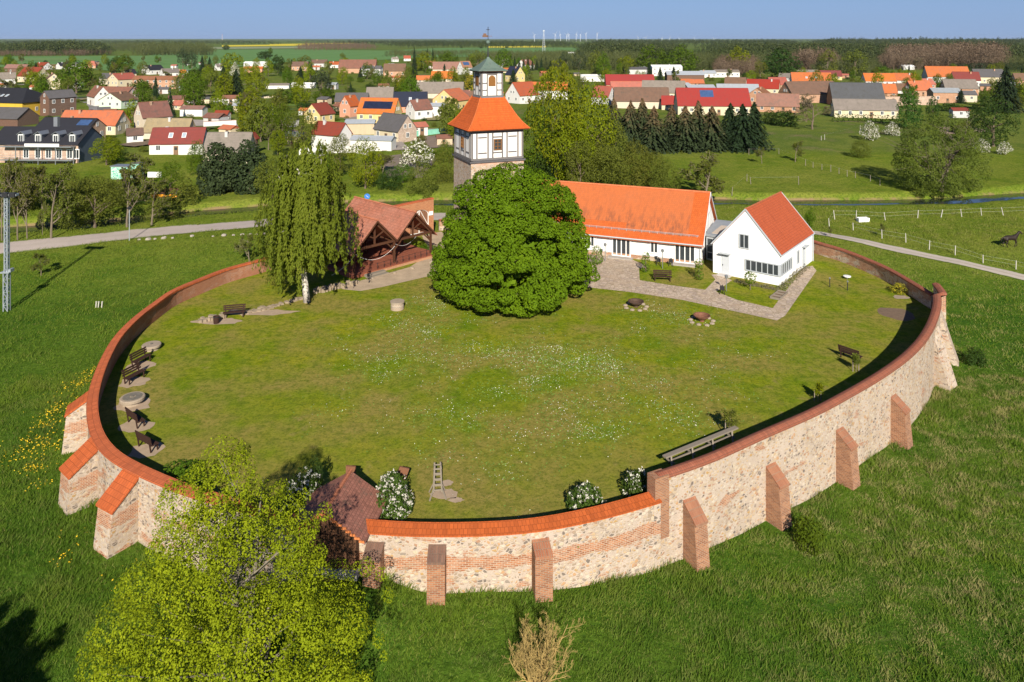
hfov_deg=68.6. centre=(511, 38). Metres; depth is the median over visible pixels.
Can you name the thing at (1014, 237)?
horse
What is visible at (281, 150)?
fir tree
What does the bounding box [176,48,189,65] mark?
pine tree
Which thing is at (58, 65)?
house
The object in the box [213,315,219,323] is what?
litter bin
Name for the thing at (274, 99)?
willow tree
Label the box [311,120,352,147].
house
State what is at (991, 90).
broadleaf tree
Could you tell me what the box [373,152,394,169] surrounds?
bare tree
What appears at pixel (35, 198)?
bush
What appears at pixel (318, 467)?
bush
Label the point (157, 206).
bare tree
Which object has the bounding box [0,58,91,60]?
field strip
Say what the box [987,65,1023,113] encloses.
fir tree
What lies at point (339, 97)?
barn
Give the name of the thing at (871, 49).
pine forest
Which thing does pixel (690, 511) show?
ring wall
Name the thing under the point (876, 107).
stable
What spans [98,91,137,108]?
house
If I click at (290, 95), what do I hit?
bush
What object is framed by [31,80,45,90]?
willow tree
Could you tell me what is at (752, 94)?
house
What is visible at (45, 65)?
house
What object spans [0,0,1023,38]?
sky
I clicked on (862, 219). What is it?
water trough
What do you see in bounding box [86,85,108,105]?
house
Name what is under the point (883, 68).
bush
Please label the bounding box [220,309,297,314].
bare ground
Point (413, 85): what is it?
broadleaf tree
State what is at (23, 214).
bare tree
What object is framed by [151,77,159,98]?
fir tree
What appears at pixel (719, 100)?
house
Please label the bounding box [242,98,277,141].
willow tree
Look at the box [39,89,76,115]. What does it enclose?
house
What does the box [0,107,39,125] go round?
barn
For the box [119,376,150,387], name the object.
bare ground
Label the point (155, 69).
house
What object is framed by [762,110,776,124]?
bush
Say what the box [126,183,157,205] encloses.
bush
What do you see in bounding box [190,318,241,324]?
bare ground
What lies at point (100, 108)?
garden shed
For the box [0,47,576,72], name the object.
green field
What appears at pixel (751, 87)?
workshop
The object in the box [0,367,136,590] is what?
dandelions
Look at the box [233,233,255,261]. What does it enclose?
bare tree
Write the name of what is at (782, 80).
house
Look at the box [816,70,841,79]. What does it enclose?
house
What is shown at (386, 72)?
bare tree
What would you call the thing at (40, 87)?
broadleaf tree
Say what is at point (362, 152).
broadleaf tree
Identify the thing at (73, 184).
willow tree
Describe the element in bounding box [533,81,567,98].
house
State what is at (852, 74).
broadleaf tree
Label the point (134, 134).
shed
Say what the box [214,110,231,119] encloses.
shed
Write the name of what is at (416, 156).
blossom tree
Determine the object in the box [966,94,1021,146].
broadleaf tree
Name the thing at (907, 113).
tree
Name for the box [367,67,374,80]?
bare tree
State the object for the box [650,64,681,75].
workshop
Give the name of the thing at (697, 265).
clipped bush
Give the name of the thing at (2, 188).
bare tree
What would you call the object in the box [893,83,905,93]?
house
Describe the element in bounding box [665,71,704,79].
hall
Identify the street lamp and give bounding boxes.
[127,206,131,240]
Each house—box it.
[0,72,15,83]
[0,87,41,114]
[17,67,49,81]
[33,62,52,68]
[36,116,106,138]
[46,72,59,89]
[55,62,67,68]
[61,110,131,134]
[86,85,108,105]
[89,61,97,67]
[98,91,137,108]
[99,72,112,83]
[103,86,138,100]
[107,73,134,86]
[126,69,136,75]
[133,100,172,127]
[141,65,162,74]
[143,117,195,138]
[148,126,207,154]
[159,68,179,75]
[172,100,190,109]
[202,131,256,162]
[214,63,221,70]
[304,102,335,123]
[312,59,327,66]
[329,61,338,67]
[339,94,358,117]
[356,97,402,122]
[361,65,382,75]
[373,112,417,141]
[391,56,398,61]
[393,91,427,112]
[404,55,410,60]
[405,99,432,119]
[431,71,451,81]
[431,101,442,115]
[432,88,469,108]
[457,61,472,74]
[505,66,524,81]
[505,81,538,103]
[517,59,533,68]
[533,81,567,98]
[542,179,716,267]
[591,85,612,104]
[610,81,641,87]
[661,95,673,109]
[674,88,751,114]
[685,84,715,87]
[699,70,716,77]
[711,191,814,285]
[724,77,746,83]
[746,79,780,92]
[749,87,769,103]
[767,77,786,88]
[778,73,790,80]
[789,72,830,80]
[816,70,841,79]
[860,73,896,83]
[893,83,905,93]
[894,73,915,82]
[903,80,932,95]
[921,78,936,87]
[951,71,980,86]
[971,69,1002,82]
[1010,73,1023,84]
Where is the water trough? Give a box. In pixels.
[856,217,869,221]
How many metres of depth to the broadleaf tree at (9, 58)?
744.40 m
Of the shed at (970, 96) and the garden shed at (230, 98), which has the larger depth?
the shed at (970, 96)
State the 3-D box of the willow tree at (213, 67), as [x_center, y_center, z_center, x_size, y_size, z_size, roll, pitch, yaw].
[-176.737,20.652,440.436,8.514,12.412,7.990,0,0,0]
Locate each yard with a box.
[193,120,237,125]
[382,141,407,150]
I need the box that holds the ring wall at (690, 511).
[58,219,958,605]
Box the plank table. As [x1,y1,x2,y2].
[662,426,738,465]
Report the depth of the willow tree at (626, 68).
501.77 m
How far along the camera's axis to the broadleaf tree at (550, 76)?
361.04 m
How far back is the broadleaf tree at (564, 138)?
133.43 m
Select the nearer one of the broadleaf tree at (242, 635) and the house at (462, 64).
the broadleaf tree at (242, 635)
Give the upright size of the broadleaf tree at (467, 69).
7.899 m
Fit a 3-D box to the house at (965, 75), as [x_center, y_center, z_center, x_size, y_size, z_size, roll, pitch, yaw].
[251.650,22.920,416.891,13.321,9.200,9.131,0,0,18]
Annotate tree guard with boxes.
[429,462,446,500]
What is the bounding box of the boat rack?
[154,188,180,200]
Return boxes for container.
[244,62,265,65]
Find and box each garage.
[179,105,207,116]
[580,74,603,81]
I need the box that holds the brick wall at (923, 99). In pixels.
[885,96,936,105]
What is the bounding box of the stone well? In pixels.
[390,298,403,310]
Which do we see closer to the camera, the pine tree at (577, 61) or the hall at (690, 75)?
the hall at (690, 75)
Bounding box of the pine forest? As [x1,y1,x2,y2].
[0,36,1023,67]
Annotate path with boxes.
[584,254,815,319]
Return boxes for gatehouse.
[285,468,385,581]
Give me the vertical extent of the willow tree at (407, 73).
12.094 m
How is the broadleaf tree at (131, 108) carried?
on the ground at (778, 169)
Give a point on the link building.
(715, 229)
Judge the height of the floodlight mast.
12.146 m
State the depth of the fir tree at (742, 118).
175.62 m
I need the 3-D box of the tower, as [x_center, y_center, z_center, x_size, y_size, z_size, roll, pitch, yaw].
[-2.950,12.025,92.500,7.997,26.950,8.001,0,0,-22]
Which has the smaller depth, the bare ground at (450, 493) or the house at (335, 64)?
the bare ground at (450, 493)
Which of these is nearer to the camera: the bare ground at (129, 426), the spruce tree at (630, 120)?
the bare ground at (129, 426)
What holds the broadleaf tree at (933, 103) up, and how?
on the ground at (778, 169)
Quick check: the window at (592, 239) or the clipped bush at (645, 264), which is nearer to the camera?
the clipped bush at (645, 264)
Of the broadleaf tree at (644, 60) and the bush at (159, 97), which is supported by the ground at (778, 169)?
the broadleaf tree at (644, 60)
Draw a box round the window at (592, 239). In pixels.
[587,236,594,246]
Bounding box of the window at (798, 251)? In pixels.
[797,250,799,263]
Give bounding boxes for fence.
[417,128,448,135]
[790,153,870,180]
[828,207,1020,225]
[853,226,1021,268]
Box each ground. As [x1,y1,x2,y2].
[0,39,1023,681]
[113,397,150,411]
[118,419,154,431]
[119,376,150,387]
[125,361,155,369]
[128,442,165,458]
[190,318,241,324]
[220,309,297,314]
[430,489,457,498]
[442,480,452,485]
[448,497,462,502]
[878,308,914,320]
[893,295,909,298]
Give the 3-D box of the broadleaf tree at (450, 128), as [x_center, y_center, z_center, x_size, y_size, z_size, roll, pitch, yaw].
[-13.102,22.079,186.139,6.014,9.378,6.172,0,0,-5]
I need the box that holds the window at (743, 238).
[739,233,748,248]
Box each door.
[300,532,337,568]
[410,210,418,234]
[419,210,428,232]
[612,239,630,256]
[674,245,694,263]
[706,237,713,259]
[722,254,729,274]
[802,247,805,267]
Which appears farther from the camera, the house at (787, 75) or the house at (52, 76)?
the house at (787, 75)
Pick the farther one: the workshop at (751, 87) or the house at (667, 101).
the workshop at (751, 87)
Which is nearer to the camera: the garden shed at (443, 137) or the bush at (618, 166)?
the bush at (618, 166)
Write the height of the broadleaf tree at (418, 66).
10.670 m
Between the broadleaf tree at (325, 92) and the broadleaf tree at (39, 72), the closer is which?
the broadleaf tree at (325, 92)
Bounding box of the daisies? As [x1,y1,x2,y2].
[313,293,786,516]
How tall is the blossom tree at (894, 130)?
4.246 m
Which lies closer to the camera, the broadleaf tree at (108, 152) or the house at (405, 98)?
the broadleaf tree at (108, 152)
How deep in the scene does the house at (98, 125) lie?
192.88 m
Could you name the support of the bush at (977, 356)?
on the ground at (778, 169)
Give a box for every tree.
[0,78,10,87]
[0,157,36,239]
[0,158,31,179]
[0,165,18,240]
[0,175,17,216]
[1,57,8,65]
[6,53,14,63]
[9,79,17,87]
[10,166,30,238]
[16,64,23,74]
[16,171,49,207]
[21,66,35,84]
[25,70,40,85]
[27,60,38,66]
[28,165,52,208]
[29,253,51,275]
[31,78,51,92]
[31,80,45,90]
[33,70,44,83]
[35,76,52,90]
[37,161,81,238]
[37,192,49,234]
[45,64,59,74]
[47,169,84,202]
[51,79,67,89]
[55,60,96,92]
[60,76,75,90]
[64,178,100,210]
[70,175,123,227]
[74,433,394,681]
[81,59,92,71]
[84,74,96,91]
[87,135,124,164]
[93,73,106,85]
[101,53,108,63]
[106,58,116,70]
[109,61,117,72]
[115,54,135,71]
[115,164,154,226]
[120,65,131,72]
[123,98,136,126]
[126,152,154,184]
[133,78,152,101]
[135,60,149,75]
[145,177,171,224]
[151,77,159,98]
[155,159,184,187]
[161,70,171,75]
[168,75,183,94]
[168,91,176,117]
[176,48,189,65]
[177,69,187,82]
[179,67,207,94]
[179,82,190,96]
[181,76,205,104]
[186,50,197,66]
[198,56,203,73]
[200,65,213,84]
[203,69,217,92]
[204,63,217,80]
[210,88,227,110]
[212,55,219,64]
[214,65,231,99]
[214,70,234,95]
[220,52,244,74]
[222,45,229,49]
[228,69,244,96]
[229,62,239,74]
[229,75,242,88]
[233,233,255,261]
[234,86,258,117]
[236,90,265,135]
[239,90,255,112]
[240,63,251,76]
[240,67,248,80]
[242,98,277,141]
[244,66,269,96]
[250,137,363,302]
[251,64,259,74]
[252,57,260,65]
[252,102,279,139]
[252,154,278,195]
[257,50,273,58]
[263,60,273,75]
[263,118,279,149]
[267,92,287,126]
[267,102,297,145]
[269,128,287,153]
[270,54,284,72]
[272,87,287,108]
[272,129,283,154]
[282,66,289,79]
[282,70,293,82]
[284,58,291,69]
[287,106,317,144]
[291,75,303,93]
[291,77,310,105]
[295,66,303,81]
[296,55,312,63]
[301,62,309,76]
[303,66,315,82]
[310,69,331,93]
[311,87,334,101]
[313,150,334,168]
[319,74,334,94]
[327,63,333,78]
[327,133,353,173]
[336,68,347,83]
[344,77,352,89]
[347,135,385,188]
[361,63,372,77]
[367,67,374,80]
[371,69,382,83]
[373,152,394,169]
[380,70,388,81]
[383,75,396,91]
[392,163,415,182]
[393,73,404,91]
[397,80,408,91]
[399,137,434,168]
[400,75,420,91]
[402,69,414,88]
[412,46,417,74]
[412,52,437,70]
[412,59,420,69]
[423,64,428,72]
[427,162,600,316]
[434,70,445,81]
[435,96,462,133]
[438,51,457,61]
[438,97,456,126]
[439,104,456,141]
[446,66,459,81]
[447,109,460,138]
[460,71,469,88]
[462,66,469,74]
[469,50,484,66]
[495,48,513,67]
[508,69,517,83]
[522,100,557,174]
[525,58,586,179]
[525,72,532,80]
[530,60,534,70]
[533,79,550,104]
[544,67,556,81]
[546,112,596,179]
[558,60,568,73]
[559,51,571,70]
[559,79,617,179]
[564,139,596,181]
[571,50,587,70]
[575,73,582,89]
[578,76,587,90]
[586,49,604,73]
[594,51,611,79]
[594,116,628,176]
[600,68,611,85]
[600,97,622,148]
[614,100,649,152]
[616,55,635,66]
[616,61,622,72]
[619,62,629,73]
[635,98,656,151]
[636,44,666,67]
[638,105,674,154]
[646,63,651,73]
[656,67,663,79]
[659,104,682,149]
[663,44,701,70]
[663,105,707,153]
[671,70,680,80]
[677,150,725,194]
[682,100,716,150]
[694,105,735,153]
[716,102,746,151]
[723,104,763,153]
[725,45,750,68]
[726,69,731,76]
[744,70,755,78]
[748,101,775,151]
[752,59,767,78]
[754,147,764,160]
[761,47,803,76]
[791,93,833,129]
[791,140,805,161]
[808,69,823,80]
[816,49,838,69]
[825,74,839,81]
[842,49,868,73]
[850,70,855,78]
[859,120,879,140]
[871,72,883,82]
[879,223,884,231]
[881,111,992,197]
[882,122,899,135]
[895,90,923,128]
[900,84,919,106]
[904,57,922,70]
[905,69,922,82]
[925,96,939,121]
[932,74,941,87]
[955,89,966,103]
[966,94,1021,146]
[972,138,990,152]
[979,88,989,100]
[986,77,997,93]
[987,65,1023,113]
[990,78,1011,100]
[996,141,1013,154]
[1012,77,1023,95]
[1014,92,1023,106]
[1018,83,1023,101]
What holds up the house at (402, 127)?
on the ground at (778, 169)
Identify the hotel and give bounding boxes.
[0,117,103,164]
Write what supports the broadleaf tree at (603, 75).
on the ground at (778, 169)
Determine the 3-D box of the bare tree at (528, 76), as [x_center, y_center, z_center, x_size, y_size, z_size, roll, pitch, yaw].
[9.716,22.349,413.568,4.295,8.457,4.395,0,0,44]
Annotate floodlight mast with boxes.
[0,192,18,311]
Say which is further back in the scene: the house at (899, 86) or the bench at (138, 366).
the house at (899, 86)
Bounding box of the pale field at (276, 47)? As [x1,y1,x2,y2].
[213,46,313,48]
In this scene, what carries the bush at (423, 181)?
on the ground at (778, 169)
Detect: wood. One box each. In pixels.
[0,39,1014,73]
[0,39,1018,44]
[106,39,1023,75]
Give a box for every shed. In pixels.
[97,106,110,109]
[126,127,143,142]
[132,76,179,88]
[158,87,170,93]
[168,95,185,101]
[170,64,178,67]
[201,97,213,102]
[202,112,228,120]
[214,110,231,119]
[217,124,239,131]
[222,95,239,104]
[243,66,264,72]
[253,132,259,143]
[265,83,290,88]
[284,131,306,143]
[291,82,315,87]
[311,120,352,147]
[312,65,319,69]
[317,96,331,103]
[332,82,337,88]
[332,102,339,111]
[349,135,396,150]
[413,121,428,135]
[416,75,431,81]
[436,134,452,144]
[679,79,704,84]
[899,65,914,69]
[948,107,970,117]
[963,91,977,101]
[979,83,992,90]
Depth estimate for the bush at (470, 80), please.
389.38 m
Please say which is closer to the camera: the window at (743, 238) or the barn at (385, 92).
the window at (743, 238)
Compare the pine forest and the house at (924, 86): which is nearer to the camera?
the house at (924, 86)
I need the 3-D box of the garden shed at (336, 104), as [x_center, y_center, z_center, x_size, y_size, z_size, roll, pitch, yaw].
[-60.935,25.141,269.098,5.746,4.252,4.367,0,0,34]
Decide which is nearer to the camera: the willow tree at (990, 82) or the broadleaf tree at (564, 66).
the willow tree at (990, 82)
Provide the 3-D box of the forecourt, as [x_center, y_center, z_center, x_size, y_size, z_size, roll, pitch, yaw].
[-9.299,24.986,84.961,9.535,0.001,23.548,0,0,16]
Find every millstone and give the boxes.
[119,391,144,407]
[141,341,160,351]
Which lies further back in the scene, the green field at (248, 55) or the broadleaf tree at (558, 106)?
the green field at (248, 55)
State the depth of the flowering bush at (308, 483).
39.70 m
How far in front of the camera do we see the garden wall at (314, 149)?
172.73 m
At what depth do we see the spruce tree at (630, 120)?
176.73 m
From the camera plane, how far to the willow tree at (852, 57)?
531.17 m
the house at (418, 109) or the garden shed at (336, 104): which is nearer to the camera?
the house at (418, 109)
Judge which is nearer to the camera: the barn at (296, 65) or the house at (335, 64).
the barn at (296, 65)
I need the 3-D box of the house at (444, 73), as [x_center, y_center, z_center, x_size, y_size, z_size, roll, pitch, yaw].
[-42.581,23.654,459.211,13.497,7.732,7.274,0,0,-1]
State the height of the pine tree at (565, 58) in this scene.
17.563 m
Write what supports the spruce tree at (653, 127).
on the ground at (778, 169)
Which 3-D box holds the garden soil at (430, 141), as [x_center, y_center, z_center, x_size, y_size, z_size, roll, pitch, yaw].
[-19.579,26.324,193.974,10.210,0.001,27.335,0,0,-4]
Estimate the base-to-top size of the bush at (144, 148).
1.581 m
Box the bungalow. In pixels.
[714,69,739,76]
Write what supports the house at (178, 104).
on the ground at (778, 169)
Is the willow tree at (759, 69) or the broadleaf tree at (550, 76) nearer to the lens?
the broadleaf tree at (550, 76)
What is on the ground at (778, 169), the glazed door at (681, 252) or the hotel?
the hotel
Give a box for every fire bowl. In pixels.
[623,298,648,311]
[688,312,715,325]
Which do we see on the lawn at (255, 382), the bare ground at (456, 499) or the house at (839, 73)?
the bare ground at (456, 499)
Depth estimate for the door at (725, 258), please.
79.32 m
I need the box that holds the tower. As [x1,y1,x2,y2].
[448,29,529,221]
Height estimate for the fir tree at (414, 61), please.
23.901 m
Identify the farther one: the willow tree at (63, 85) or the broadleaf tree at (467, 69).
the broadleaf tree at (467, 69)
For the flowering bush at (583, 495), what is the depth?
39.40 m
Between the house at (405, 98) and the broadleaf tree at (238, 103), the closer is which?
the broadleaf tree at (238, 103)
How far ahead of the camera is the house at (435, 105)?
253.67 m
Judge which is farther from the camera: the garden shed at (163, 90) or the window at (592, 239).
the garden shed at (163, 90)
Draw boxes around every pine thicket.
[196,142,242,196]
[227,139,269,194]
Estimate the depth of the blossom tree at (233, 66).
518.27 m
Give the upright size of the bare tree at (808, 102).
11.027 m
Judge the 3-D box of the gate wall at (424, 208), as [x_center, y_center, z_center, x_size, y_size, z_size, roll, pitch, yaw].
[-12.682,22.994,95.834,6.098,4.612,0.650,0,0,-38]
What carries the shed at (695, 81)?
on the ground at (778, 169)
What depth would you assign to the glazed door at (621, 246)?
85.77 m
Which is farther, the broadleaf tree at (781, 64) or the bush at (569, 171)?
the broadleaf tree at (781, 64)
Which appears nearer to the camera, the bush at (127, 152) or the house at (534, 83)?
the bush at (127, 152)
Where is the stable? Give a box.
[830,98,898,118]
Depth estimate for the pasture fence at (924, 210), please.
110.83 m
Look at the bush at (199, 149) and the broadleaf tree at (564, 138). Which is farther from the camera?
the bush at (199, 149)
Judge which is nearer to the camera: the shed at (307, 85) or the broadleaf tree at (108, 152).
the broadleaf tree at (108, 152)
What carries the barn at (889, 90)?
on the ground at (778, 169)
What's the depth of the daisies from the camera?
56.62 m
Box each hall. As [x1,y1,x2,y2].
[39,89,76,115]
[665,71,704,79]
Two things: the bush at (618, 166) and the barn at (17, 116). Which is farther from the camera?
the barn at (17, 116)
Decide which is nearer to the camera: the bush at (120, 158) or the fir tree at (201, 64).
the bush at (120, 158)
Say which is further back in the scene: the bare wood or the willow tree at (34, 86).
the bare wood
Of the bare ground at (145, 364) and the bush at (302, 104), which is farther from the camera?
the bush at (302, 104)
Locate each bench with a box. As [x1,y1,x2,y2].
[121,362,145,384]
[125,407,144,428]
[129,346,151,367]
[135,430,158,452]
[223,304,245,318]
[653,270,671,281]
[838,344,862,357]
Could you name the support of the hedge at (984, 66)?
on the ground at (778, 169)
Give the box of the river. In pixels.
[0,193,1023,232]
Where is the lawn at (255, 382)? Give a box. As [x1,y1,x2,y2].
[98,230,948,521]
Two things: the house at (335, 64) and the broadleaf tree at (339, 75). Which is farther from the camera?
the house at (335, 64)
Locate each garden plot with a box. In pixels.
[117,140,148,145]
[426,116,441,119]
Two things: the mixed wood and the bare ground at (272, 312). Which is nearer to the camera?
the bare ground at (272, 312)
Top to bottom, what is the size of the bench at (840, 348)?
1.006 m
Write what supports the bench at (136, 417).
on the bare ground at (129, 426)
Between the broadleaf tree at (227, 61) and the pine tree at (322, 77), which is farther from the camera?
the broadleaf tree at (227, 61)
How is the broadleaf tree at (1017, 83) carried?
on the ground at (778, 169)
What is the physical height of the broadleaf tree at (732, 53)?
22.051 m
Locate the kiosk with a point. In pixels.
(115, 169)
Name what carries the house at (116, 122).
on the ground at (778, 169)
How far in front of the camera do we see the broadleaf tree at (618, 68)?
564.82 m
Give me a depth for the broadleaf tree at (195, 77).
325.57 m
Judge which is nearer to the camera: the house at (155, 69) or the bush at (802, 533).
the bush at (802, 533)
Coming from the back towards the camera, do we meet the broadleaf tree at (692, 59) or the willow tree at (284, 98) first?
the broadleaf tree at (692, 59)
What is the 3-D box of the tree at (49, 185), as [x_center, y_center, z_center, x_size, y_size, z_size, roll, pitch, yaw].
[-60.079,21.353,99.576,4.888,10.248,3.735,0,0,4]
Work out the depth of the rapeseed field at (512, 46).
2455.44 m
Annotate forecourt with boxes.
[342,232,457,290]
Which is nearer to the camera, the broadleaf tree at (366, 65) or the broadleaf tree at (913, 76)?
the broadleaf tree at (913, 76)
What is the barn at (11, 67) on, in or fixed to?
on the ground at (778, 169)
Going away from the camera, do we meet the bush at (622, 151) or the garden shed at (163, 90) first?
the bush at (622, 151)
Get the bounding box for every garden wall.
[203,120,235,126]
[299,146,367,154]
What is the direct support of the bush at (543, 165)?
on the ground at (778, 169)
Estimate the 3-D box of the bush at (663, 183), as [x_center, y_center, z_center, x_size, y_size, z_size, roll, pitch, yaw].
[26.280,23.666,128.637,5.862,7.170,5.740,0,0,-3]
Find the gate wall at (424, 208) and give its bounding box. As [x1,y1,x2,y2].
[393,197,433,236]
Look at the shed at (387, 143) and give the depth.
177.15 m
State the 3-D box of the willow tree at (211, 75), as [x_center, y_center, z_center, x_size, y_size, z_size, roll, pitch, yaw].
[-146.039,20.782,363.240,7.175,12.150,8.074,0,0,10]
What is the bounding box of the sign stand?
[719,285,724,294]
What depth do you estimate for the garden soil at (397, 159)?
155.98 m
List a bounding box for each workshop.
[627,67,647,73]
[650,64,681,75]
[716,84,758,92]
[927,88,959,102]
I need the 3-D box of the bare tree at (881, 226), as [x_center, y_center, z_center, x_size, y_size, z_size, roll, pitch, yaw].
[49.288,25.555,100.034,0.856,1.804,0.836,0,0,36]
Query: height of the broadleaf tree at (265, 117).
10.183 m
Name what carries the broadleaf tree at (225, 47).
on the green field at (248, 55)
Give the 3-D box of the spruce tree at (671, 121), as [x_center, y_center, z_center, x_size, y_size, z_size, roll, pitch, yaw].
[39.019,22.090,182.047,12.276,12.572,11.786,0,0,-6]
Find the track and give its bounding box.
[443,215,1023,279]
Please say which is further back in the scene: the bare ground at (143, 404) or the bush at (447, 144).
the bush at (447, 144)
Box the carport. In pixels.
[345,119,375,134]
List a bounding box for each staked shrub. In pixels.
[720,407,740,435]
[813,380,823,400]
[850,353,861,371]
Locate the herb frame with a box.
[770,290,787,299]
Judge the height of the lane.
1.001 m
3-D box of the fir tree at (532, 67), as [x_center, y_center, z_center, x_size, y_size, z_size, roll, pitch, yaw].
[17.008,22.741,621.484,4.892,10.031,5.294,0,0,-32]
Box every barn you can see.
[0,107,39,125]
[4,64,27,71]
[291,61,308,70]
[334,93,368,102]
[338,59,376,72]
[366,87,393,97]
[383,63,405,76]
[416,82,464,97]
[432,62,458,71]
[604,74,654,85]
[613,87,668,108]
[642,80,684,95]
[756,93,799,112]
[778,81,833,102]
[826,82,885,104]
[882,83,897,96]
[921,66,968,82]
[939,79,978,94]
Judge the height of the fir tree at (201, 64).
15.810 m
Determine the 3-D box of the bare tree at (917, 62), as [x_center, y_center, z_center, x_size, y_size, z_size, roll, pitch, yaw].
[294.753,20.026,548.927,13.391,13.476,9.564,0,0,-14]
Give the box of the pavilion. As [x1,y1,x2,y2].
[323,196,436,278]
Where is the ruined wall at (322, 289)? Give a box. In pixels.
[197,280,357,322]
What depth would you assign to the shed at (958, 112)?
251.37 m
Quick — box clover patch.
[293,287,786,547]
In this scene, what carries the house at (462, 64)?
on the ground at (778, 169)
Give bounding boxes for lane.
[0,212,445,253]
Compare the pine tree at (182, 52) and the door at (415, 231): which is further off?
the pine tree at (182, 52)
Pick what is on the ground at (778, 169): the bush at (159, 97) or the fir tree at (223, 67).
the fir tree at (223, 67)
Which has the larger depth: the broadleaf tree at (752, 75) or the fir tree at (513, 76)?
the fir tree at (513, 76)
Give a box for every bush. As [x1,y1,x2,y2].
[0,161,39,212]
[48,186,88,229]
[93,180,135,210]
[95,177,126,204]
[104,142,128,155]
[108,151,125,161]
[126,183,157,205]
[128,79,152,88]
[138,145,147,151]
[140,200,183,221]
[152,95,167,100]
[163,459,206,485]
[170,176,198,206]
[185,139,206,175]
[220,103,233,113]
[270,87,310,103]
[284,465,323,513]
[296,102,307,107]
[308,452,322,492]
[375,468,413,520]
[376,166,403,190]
[405,158,437,196]
[414,142,429,151]
[417,241,428,248]
[430,144,453,183]
[437,140,452,160]
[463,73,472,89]
[503,610,584,681]
[527,131,567,180]
[558,159,581,180]
[566,480,606,511]
[573,134,611,182]
[585,145,629,184]
[590,245,603,264]
[602,140,643,184]
[616,138,653,186]
[620,467,646,498]
[635,148,667,187]
[641,252,649,271]
[649,156,681,188]
[693,258,703,279]
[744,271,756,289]
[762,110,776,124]
[770,109,799,126]
[793,510,825,556]
[804,208,815,226]
[850,137,871,158]
[872,66,889,72]
[889,282,908,294]
[940,102,958,110]
[954,119,975,133]
[961,346,988,366]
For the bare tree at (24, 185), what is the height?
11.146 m
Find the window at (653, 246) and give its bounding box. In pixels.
[650,242,657,253]
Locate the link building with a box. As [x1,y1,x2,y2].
[705,219,731,260]
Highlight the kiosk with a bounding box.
[110,162,160,178]
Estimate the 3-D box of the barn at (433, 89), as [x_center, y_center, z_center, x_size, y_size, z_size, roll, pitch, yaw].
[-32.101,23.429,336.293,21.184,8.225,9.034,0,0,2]
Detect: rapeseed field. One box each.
[222,44,308,46]
[270,43,348,44]
[489,46,545,47]
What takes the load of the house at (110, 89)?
on the ground at (778, 169)
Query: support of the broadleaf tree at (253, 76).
on the ground at (778, 169)
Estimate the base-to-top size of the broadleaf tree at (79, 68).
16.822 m
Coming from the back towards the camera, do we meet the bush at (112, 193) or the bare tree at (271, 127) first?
the bare tree at (271, 127)
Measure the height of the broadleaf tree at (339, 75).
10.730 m
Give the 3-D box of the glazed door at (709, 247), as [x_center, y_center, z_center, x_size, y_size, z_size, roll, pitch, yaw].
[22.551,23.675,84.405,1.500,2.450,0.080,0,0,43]
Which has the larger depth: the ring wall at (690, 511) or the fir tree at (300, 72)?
the fir tree at (300, 72)
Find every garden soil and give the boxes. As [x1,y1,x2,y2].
[383,154,432,177]
[418,135,453,147]
[940,127,984,133]
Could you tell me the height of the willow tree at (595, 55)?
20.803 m
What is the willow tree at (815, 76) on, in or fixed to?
on the ground at (778, 169)
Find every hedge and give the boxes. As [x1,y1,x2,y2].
[201,100,234,107]
[832,113,898,122]
[955,62,1023,71]
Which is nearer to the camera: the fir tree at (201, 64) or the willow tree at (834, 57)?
the willow tree at (834, 57)
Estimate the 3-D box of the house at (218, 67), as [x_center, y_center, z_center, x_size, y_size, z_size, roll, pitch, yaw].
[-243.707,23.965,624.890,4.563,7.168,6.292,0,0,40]
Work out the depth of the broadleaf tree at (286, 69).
483.44 m
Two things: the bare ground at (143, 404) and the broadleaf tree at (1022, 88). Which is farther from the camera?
the broadleaf tree at (1022, 88)
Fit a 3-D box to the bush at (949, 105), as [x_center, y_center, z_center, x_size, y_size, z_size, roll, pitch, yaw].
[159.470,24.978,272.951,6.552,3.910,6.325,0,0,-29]
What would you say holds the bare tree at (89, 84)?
on the ground at (778, 169)
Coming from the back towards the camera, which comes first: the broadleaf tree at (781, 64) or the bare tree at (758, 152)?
the broadleaf tree at (781, 64)
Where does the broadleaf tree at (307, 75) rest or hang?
on the ground at (778, 169)
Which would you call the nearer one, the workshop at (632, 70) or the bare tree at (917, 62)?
the workshop at (632, 70)
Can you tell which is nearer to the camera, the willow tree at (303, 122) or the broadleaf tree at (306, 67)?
the willow tree at (303, 122)
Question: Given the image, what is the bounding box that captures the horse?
[1001,231,1021,246]
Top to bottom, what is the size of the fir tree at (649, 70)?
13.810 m
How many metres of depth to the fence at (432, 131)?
207.53 m
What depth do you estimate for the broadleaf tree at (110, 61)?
593.31 m
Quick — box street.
[76,97,98,109]
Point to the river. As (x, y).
(975, 199)
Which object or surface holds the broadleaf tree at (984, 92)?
on the ground at (778, 169)

